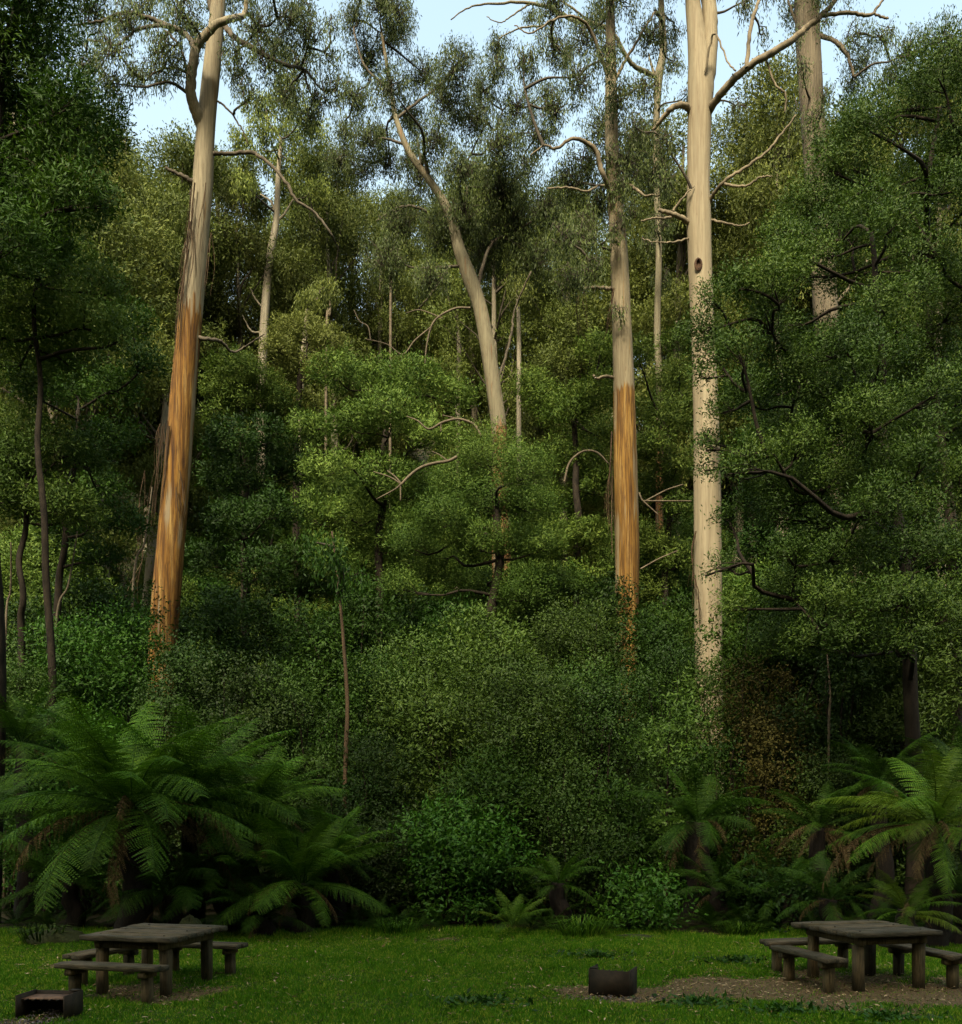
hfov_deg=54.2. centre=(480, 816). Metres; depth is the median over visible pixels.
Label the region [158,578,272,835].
shrub
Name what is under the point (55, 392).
wattle tree
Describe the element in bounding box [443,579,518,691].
wattle tree
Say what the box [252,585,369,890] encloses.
shrub
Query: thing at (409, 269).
gum tree
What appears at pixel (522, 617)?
shrub
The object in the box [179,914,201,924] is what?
mossy rock
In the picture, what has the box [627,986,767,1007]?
broadleaf weed
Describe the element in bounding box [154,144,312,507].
gum tree
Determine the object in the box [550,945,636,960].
broadleaf weed
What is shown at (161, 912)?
ground fern
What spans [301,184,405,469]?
gum tree
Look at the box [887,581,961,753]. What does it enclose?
shrub
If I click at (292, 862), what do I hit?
tree fern
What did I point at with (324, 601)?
wattle tree
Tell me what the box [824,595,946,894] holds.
shrub
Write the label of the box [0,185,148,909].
wattle tree
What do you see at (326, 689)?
wattle tree
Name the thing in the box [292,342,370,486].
gum tree
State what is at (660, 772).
shrub
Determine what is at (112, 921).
ground fern
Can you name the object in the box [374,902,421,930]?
ground fern
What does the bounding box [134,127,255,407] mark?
gum tree
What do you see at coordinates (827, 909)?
tree fern
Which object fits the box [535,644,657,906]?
shrub
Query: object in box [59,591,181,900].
shrub
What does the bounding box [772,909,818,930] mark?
ground fern
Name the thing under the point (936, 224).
gum tree
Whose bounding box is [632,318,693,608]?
wattle tree
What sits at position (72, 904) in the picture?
tree fern
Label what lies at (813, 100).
gum tree
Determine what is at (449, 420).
dead branch
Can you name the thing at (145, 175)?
gum tree
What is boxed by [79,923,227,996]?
picnic table
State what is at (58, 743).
shrub
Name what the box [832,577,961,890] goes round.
shrub
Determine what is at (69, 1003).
fire box
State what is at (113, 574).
wattle tree
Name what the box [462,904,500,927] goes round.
ground fern
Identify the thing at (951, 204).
gum tree
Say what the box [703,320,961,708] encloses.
understorey tree
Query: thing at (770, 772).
shrub
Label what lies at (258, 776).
undergrowth
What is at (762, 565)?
wattle tree
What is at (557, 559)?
wattle tree
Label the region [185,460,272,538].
wattle tree
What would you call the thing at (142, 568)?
wattle tree
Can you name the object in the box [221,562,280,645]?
wattle tree
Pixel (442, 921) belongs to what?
ground fern
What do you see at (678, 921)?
ground fern
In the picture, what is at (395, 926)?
grass tussock
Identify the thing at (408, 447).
gum tree
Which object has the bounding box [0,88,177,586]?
gum tree
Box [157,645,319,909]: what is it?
shrub
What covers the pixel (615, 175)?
gum tree
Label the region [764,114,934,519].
gum tree
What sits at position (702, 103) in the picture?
gum tree
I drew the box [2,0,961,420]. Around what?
sky
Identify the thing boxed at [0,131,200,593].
gum tree
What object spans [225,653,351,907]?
shrub
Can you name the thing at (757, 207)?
gum tree
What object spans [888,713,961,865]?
tree fern
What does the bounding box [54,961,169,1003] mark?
bench
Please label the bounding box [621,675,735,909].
shrub
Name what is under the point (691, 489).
wattle tree
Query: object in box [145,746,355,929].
tree fern
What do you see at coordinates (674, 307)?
gum tree
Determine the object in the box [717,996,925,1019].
broadleaf weed
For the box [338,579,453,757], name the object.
shrub
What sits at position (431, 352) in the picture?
gum tree
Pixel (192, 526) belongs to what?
wattle tree
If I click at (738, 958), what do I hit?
broadleaf weed
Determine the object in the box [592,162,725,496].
gum tree
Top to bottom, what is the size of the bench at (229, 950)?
0.518 m
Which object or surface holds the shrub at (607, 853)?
on the ground at (810, 982)
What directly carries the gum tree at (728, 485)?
on the ground at (810, 982)
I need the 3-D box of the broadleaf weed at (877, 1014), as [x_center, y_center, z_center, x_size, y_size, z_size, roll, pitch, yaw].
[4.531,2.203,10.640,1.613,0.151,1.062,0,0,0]
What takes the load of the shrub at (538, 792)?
on the ground at (810, 982)
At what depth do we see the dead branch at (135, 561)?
30.97 m
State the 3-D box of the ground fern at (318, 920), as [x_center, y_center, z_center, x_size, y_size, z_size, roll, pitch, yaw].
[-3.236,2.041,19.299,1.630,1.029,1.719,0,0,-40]
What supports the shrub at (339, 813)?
on the ground at (810, 982)
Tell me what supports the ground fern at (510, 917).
on the ground at (810, 982)
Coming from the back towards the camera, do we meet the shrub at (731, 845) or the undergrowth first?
the undergrowth
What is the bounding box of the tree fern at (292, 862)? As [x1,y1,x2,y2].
[211,808,399,934]
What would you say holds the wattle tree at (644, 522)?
on the ground at (810, 982)
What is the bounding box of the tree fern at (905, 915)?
[858,869,961,952]
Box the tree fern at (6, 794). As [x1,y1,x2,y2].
[0,770,75,874]
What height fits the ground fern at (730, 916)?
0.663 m
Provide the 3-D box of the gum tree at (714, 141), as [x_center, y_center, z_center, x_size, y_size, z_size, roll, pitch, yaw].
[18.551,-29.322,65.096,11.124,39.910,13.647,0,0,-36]
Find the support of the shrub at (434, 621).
on the ground at (810, 982)
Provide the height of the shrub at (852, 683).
7.969 m
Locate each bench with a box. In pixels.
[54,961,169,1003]
[62,948,138,986]
[172,941,247,975]
[759,937,851,971]
[770,945,848,993]
[878,944,961,988]
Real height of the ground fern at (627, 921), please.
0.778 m
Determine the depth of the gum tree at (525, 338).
64.84 m
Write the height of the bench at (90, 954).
0.519 m
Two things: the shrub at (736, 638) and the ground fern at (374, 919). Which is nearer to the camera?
the ground fern at (374, 919)
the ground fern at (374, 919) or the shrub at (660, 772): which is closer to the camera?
the ground fern at (374, 919)
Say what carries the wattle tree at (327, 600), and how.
on the ground at (810, 982)
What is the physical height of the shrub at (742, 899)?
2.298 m
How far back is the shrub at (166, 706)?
23.62 m
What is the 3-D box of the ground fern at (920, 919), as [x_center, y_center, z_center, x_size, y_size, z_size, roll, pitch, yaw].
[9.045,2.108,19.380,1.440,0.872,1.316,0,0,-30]
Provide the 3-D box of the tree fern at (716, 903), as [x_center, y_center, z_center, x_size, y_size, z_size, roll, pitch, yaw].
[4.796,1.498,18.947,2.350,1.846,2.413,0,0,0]
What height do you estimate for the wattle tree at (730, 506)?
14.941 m
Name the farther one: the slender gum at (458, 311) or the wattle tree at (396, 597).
the slender gum at (458, 311)
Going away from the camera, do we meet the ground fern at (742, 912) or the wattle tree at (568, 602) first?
the ground fern at (742, 912)
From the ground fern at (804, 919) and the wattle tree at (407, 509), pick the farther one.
the wattle tree at (407, 509)
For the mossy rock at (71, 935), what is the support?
on the ground at (810, 982)
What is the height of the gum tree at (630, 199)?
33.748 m
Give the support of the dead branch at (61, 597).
on the ground at (810, 982)
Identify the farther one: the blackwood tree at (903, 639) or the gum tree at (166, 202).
the gum tree at (166, 202)
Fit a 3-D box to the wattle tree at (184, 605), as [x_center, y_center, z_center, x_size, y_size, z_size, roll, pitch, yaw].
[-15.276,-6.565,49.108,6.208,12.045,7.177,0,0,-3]
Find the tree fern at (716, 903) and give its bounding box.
[660,848,777,929]
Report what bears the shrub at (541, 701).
on the ground at (810, 982)
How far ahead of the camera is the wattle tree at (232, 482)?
36.36 m
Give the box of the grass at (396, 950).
[0,922,961,1023]
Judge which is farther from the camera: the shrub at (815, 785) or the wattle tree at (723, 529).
the wattle tree at (723, 529)
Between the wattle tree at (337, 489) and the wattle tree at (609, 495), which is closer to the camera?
the wattle tree at (337, 489)
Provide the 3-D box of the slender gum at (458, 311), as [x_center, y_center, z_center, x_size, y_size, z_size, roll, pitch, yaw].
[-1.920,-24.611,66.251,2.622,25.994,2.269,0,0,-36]
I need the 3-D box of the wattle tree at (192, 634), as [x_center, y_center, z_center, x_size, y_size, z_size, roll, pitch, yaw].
[-12.698,-2.535,35.654,6.216,10.359,5.870,0,0,37]
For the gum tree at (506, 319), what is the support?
on the ground at (810, 982)
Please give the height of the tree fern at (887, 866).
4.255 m
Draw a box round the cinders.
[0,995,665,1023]
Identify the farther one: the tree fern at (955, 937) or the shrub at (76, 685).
the shrub at (76, 685)
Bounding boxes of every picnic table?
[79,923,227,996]
[791,919,942,991]
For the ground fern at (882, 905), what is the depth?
18.59 m
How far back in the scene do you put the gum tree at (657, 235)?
45.85 m
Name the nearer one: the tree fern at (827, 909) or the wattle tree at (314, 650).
the tree fern at (827, 909)
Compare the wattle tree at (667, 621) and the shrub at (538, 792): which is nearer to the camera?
the shrub at (538, 792)
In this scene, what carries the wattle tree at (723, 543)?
on the ground at (810, 982)
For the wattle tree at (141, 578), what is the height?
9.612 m
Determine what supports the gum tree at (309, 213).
on the ground at (810, 982)
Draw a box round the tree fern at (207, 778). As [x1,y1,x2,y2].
[56,697,300,924]
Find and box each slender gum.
[253,306,350,652]
[291,267,344,533]
[295,521,369,902]
[439,284,471,588]
[502,271,538,497]
[740,164,783,539]
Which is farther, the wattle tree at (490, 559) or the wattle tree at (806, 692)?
the wattle tree at (490, 559)
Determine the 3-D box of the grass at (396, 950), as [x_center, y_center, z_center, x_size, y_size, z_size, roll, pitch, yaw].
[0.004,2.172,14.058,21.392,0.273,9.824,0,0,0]
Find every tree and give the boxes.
[0,0,141,922]
[0,54,128,498]
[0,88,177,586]
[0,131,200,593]
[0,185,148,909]
[0,295,173,703]
[0,394,122,867]
[7,572,119,698]
[59,0,354,871]
[65,85,165,494]
[84,612,213,746]
[85,537,124,598]
[99,117,265,620]
[101,98,236,519]
[109,494,131,586]
[126,559,145,605]
[127,539,186,616]
[130,531,225,635]
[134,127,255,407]
[135,472,207,518]
[138,567,240,723]
[139,579,240,716]
[144,561,267,725]
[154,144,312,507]
[171,141,287,504]
[183,497,230,579]
[184,406,348,778]
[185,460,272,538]
[196,340,308,631]
[203,471,292,572]
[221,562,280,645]
[223,68,341,522]
[236,201,348,418]
[241,128,401,490]
[241,152,372,489]
[259,493,422,667]
[260,616,357,715]
[267,480,292,543]
[276,463,379,613]
[278,336,485,654]
[289,620,386,786]
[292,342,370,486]
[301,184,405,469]
[312,589,388,639]
[318,0,572,572]
[333,179,437,471]
[349,578,482,733]
[361,187,430,449]
[367,467,440,579]
[370,410,595,693]
[375,313,441,473]
[377,505,440,602]
[392,161,525,467]
[401,192,516,585]
[407,137,568,480]
[414,480,557,596]
[418,559,507,623]
[421,440,486,583]
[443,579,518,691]
[450,215,562,442]
[451,0,687,598]
[457,554,596,725]
[459,538,521,587]
[489,464,572,576]
[503,168,645,567]
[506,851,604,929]
[507,326,614,622]
[508,0,687,783]
[509,581,607,628]
[521,270,606,523]
[532,174,607,522]
[546,480,614,587]
[569,607,683,760]
[581,456,651,563]
[583,572,656,630]
[584,96,781,535]
[586,492,685,589]
[591,170,722,516]
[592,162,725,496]
[605,510,746,626]
[605,648,694,786]
[619,0,888,790]
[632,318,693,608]
[639,514,735,584]
[639,600,694,679]
[651,582,725,772]
[661,153,800,572]
[672,165,961,925]
[679,609,768,779]
[681,485,729,500]
[684,478,744,556]
[686,97,812,561]
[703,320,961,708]
[710,40,895,532]
[712,108,813,465]
[721,470,766,527]
[721,505,816,577]
[722,526,852,776]
[724,577,889,799]
[756,5,961,872]
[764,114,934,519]
[766,64,961,570]
[776,0,961,585]
[837,26,961,587]
[882,130,961,499]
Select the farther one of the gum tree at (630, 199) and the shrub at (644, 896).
the gum tree at (630, 199)
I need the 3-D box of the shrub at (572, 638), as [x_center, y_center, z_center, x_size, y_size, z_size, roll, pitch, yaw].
[2.763,-2.014,26.565,4.881,8.780,4.314,0,0,0]
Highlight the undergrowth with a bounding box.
[2,440,961,903]
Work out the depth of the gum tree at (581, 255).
78.00 m
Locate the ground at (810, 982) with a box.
[0,412,961,1023]
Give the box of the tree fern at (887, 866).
[819,730,942,919]
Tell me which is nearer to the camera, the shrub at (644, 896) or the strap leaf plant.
the strap leaf plant
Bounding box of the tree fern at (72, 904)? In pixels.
[0,809,122,929]
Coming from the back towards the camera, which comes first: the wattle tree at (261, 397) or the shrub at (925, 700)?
the wattle tree at (261, 397)
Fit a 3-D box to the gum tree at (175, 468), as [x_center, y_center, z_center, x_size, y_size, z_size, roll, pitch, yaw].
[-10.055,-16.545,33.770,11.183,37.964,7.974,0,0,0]
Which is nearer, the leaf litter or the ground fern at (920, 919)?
the leaf litter
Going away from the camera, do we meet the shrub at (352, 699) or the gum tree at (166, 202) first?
the shrub at (352, 699)
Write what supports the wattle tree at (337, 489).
on the ground at (810, 982)
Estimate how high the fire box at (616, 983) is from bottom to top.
0.363 m
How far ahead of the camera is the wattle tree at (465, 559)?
55.08 m
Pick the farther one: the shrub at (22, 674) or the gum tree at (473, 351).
the gum tree at (473, 351)
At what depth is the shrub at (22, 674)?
22.84 m
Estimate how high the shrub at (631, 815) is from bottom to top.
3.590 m
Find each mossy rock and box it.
[26,927,83,945]
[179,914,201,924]
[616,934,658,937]
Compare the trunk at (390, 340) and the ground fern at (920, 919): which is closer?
the ground fern at (920, 919)
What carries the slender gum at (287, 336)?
on the ground at (810, 982)
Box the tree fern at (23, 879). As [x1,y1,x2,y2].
[0,674,94,921]
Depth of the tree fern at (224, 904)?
18.27 m
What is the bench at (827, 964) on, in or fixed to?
on the ground at (810, 982)
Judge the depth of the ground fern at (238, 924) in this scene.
18.84 m
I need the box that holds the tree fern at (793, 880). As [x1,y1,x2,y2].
[712,841,854,928]
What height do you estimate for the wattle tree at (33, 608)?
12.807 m
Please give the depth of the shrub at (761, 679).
23.94 m
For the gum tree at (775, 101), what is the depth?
57.07 m
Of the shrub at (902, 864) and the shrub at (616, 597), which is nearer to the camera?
the shrub at (902, 864)
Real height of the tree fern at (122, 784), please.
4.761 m
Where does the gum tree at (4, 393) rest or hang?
on the ground at (810, 982)
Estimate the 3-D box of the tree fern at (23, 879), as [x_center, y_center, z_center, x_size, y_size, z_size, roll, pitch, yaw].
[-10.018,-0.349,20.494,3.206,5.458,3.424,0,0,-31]
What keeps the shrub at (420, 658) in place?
on the ground at (810, 982)
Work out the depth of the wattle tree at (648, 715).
35.73 m
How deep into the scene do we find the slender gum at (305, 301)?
55.40 m
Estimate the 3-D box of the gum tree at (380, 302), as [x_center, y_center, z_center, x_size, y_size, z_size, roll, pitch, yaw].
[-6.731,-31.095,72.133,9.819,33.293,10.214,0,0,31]
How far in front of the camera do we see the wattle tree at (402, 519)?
58.79 m
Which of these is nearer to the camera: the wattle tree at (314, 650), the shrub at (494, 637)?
the shrub at (494, 637)
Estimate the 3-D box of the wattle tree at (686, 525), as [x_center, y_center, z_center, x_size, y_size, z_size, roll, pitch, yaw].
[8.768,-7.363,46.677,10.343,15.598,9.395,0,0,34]
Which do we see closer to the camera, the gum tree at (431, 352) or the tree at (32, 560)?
the tree at (32, 560)
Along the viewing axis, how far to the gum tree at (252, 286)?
81.18 m
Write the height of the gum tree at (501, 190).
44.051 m
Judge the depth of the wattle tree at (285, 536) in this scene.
58.87 m
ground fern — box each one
[0,894,59,928]
[21,903,86,929]
[57,902,106,924]
[91,888,159,926]
[152,888,206,923]
[179,899,213,924]
[199,897,276,928]
[264,900,294,928]
[289,895,364,925]
[344,896,412,930]
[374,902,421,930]
[405,904,441,931]
[420,900,468,929]
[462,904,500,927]
[475,888,550,931]
[504,888,590,931]
[518,910,547,931]
[578,900,628,929]
[599,905,648,928]
[652,902,693,929]
[673,893,751,929]
[683,898,748,931]
[713,899,780,934]
[716,905,758,931]
[734,890,792,930]
[750,903,804,928]
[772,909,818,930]
[801,905,846,920]
[836,909,858,920]
[842,899,892,920]
[865,898,928,921]
[902,900,929,925]
[914,901,928,925]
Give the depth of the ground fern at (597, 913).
19.36 m
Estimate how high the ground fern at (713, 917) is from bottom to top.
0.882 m
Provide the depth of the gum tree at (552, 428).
73.71 m
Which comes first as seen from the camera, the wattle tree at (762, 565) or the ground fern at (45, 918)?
the ground fern at (45, 918)
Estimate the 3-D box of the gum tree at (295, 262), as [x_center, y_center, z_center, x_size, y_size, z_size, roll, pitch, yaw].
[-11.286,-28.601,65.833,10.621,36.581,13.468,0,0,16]
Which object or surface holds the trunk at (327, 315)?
on the ground at (810, 982)
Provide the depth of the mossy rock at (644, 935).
17.72 m
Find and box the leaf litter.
[0,930,961,1023]
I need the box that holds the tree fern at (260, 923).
[200,856,331,938]
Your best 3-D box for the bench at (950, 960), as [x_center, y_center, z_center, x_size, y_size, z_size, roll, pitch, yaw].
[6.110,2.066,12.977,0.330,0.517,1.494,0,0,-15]
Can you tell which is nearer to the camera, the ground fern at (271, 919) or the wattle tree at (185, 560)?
the ground fern at (271, 919)
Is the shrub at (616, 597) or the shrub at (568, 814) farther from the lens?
the shrub at (616, 597)
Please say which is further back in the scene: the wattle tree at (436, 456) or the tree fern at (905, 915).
the wattle tree at (436, 456)
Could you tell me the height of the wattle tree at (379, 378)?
21.034 m
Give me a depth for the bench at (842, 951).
13.60 m
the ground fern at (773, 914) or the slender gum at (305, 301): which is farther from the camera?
the slender gum at (305, 301)
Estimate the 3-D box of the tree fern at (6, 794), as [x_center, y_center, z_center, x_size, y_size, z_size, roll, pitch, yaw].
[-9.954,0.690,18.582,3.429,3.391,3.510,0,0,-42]
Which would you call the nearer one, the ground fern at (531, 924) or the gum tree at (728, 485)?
the ground fern at (531, 924)
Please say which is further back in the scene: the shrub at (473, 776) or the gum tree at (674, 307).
the gum tree at (674, 307)
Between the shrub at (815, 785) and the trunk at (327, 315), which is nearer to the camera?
the shrub at (815, 785)
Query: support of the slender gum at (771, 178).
on the ground at (810, 982)
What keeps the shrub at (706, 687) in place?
on the ground at (810, 982)
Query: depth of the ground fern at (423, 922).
18.64 m
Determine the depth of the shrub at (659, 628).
29.72 m
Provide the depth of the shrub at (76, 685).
24.16 m
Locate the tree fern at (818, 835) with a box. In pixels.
[756,777,883,919]
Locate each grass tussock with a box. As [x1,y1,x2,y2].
[359,914,430,933]
[541,914,626,937]
[711,919,781,935]
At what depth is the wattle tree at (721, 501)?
76.38 m
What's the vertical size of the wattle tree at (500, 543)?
15.198 m
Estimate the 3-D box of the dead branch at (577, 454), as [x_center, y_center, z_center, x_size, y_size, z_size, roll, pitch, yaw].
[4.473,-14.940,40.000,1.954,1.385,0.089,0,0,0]
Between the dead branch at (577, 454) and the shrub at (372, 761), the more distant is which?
the dead branch at (577, 454)
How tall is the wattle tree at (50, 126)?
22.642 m
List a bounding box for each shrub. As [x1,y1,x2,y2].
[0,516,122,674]
[2,593,81,892]
[2,629,84,910]
[2,697,178,914]
[5,610,137,904]
[7,562,128,791]
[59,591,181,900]
[60,574,171,752]
[113,625,249,906]
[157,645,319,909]
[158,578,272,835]
[210,582,321,876]
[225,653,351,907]
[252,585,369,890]
[282,759,417,913]
[290,570,423,826]
[290,725,436,913]
[315,645,428,905]
[324,803,449,923]
[333,616,468,902]
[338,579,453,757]
[348,661,499,900]
[365,781,551,930]
[393,739,568,918]
[403,588,513,800]
[422,593,574,891]
[437,639,591,912]
[451,706,601,915]
[495,739,625,917]
[498,551,623,766]
[501,585,653,898]
[534,820,649,927]
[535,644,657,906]
[542,568,650,817]
[568,765,685,915]
[581,847,707,933]
[597,634,713,892]
[604,589,721,853]
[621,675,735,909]
[654,725,781,908]
[671,647,747,884]
[677,570,802,878]
[693,843,830,932]
[699,647,839,890]
[705,697,832,890]
[721,568,848,890]
[751,599,937,911]
[754,737,904,916]
[802,564,891,874]
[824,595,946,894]
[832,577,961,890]
[834,741,961,919]
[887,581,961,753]
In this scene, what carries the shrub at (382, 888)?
on the ground at (810, 982)
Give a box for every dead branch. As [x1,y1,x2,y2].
[3,542,11,897]
[54,531,77,647]
[131,487,152,720]
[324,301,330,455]
[354,306,469,364]
[373,451,457,500]
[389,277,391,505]
[406,415,480,436]
[563,449,608,481]
[638,484,691,568]
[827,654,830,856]
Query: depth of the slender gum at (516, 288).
58.85 m
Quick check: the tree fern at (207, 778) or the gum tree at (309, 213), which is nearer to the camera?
the tree fern at (207, 778)
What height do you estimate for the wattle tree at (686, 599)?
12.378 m
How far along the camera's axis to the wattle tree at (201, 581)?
49.85 m
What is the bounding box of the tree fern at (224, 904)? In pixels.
[147,818,308,932]
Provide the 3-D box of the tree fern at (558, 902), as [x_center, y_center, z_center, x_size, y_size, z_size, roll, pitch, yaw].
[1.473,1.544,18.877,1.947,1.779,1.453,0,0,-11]
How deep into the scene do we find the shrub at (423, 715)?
22.51 m
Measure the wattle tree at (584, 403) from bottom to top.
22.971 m
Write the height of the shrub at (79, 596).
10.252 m
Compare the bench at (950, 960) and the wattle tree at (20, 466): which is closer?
the bench at (950, 960)
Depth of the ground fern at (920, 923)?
19.24 m
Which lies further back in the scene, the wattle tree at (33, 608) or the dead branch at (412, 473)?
the wattle tree at (33, 608)
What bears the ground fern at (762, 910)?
on the ground at (810, 982)
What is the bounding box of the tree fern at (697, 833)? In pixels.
[625,760,774,922]
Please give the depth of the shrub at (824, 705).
27.68 m
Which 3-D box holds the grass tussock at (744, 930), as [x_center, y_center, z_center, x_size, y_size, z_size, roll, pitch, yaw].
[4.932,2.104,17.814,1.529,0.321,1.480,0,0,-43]
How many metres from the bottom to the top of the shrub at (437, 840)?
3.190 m
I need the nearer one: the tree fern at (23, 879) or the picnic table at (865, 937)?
the picnic table at (865, 937)
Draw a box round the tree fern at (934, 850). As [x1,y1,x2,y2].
[807,741,961,946]
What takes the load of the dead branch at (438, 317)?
attached to the gum tree at (501, 190)
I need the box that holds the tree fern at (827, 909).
[770,851,884,921]
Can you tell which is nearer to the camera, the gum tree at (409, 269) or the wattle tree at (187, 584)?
the wattle tree at (187, 584)
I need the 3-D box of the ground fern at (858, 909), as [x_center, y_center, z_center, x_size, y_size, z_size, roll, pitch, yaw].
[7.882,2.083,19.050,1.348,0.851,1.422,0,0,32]
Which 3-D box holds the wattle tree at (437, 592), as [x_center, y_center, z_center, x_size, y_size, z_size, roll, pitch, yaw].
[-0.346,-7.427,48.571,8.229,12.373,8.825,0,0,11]
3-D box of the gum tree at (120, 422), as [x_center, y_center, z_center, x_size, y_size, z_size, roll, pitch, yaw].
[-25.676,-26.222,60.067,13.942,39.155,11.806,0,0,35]
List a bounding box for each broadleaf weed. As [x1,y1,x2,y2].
[385,987,569,1010]
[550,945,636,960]
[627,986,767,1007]
[659,952,771,966]
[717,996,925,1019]
[804,999,953,1023]
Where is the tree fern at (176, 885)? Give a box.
[80,823,249,923]
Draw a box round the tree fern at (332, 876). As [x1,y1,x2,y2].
[266,798,389,927]
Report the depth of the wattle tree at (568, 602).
45.56 m
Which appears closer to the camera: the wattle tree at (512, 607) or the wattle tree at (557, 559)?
the wattle tree at (512, 607)
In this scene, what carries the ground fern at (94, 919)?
on the ground at (810, 982)
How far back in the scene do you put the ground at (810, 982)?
12.43 m
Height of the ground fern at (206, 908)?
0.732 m
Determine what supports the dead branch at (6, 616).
on the ground at (810, 982)
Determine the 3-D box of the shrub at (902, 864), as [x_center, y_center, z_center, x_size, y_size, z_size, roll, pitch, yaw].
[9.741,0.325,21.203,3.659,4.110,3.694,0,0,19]
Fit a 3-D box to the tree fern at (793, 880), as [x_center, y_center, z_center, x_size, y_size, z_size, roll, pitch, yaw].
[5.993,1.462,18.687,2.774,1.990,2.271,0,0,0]
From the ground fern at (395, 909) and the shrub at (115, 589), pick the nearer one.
the ground fern at (395, 909)
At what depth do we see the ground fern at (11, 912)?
19.23 m
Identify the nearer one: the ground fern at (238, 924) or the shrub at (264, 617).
the ground fern at (238, 924)
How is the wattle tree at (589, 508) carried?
on the ground at (810, 982)
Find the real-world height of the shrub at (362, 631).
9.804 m
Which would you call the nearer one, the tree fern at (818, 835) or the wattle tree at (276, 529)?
the tree fern at (818, 835)
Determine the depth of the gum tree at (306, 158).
61.79 m
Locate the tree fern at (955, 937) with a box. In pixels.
[889,838,961,944]
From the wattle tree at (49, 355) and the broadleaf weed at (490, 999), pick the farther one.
the wattle tree at (49, 355)
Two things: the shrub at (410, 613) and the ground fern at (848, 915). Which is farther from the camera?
the shrub at (410, 613)
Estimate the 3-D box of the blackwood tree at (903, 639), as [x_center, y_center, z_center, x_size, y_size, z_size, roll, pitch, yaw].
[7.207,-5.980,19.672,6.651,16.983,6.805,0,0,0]
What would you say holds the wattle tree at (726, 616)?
on the ground at (810, 982)
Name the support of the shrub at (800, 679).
on the ground at (810, 982)
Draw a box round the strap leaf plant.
[6,922,81,943]
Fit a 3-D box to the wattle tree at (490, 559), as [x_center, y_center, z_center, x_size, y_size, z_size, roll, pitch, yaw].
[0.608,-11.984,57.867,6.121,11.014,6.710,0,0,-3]
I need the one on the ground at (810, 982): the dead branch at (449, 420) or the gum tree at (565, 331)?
the gum tree at (565, 331)
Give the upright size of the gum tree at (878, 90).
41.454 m
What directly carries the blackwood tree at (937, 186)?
on the ground at (810, 982)
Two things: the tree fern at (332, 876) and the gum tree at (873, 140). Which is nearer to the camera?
the tree fern at (332, 876)
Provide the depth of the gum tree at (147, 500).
74.08 m
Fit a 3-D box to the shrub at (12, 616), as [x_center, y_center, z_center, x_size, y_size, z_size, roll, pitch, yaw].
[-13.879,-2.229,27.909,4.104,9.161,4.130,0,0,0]
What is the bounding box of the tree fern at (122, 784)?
[0,693,279,928]
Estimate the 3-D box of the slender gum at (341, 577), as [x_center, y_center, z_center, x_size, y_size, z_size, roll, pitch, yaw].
[-3.370,-2.183,20.260,1.857,9.487,4.513,0,0,0]
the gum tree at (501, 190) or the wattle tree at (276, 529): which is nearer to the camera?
the gum tree at (501, 190)
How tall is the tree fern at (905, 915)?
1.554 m
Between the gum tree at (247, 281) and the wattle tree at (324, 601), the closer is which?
the wattle tree at (324, 601)
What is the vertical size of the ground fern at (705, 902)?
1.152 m
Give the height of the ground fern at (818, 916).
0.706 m
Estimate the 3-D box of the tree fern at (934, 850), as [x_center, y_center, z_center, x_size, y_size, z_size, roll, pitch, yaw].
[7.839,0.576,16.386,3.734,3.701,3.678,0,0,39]
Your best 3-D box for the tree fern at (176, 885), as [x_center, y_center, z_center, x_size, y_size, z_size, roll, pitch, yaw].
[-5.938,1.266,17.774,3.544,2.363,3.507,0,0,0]
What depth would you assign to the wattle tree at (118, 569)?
74.49 m
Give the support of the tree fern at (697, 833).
on the ground at (810, 982)
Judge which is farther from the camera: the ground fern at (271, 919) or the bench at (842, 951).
the ground fern at (271, 919)
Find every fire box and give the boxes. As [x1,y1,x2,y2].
[15,989,82,1018]
[588,964,636,997]
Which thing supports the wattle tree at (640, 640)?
on the ground at (810, 982)
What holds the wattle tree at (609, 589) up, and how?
on the ground at (810, 982)
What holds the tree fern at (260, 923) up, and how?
on the ground at (810, 982)
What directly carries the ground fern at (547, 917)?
on the ground at (810, 982)

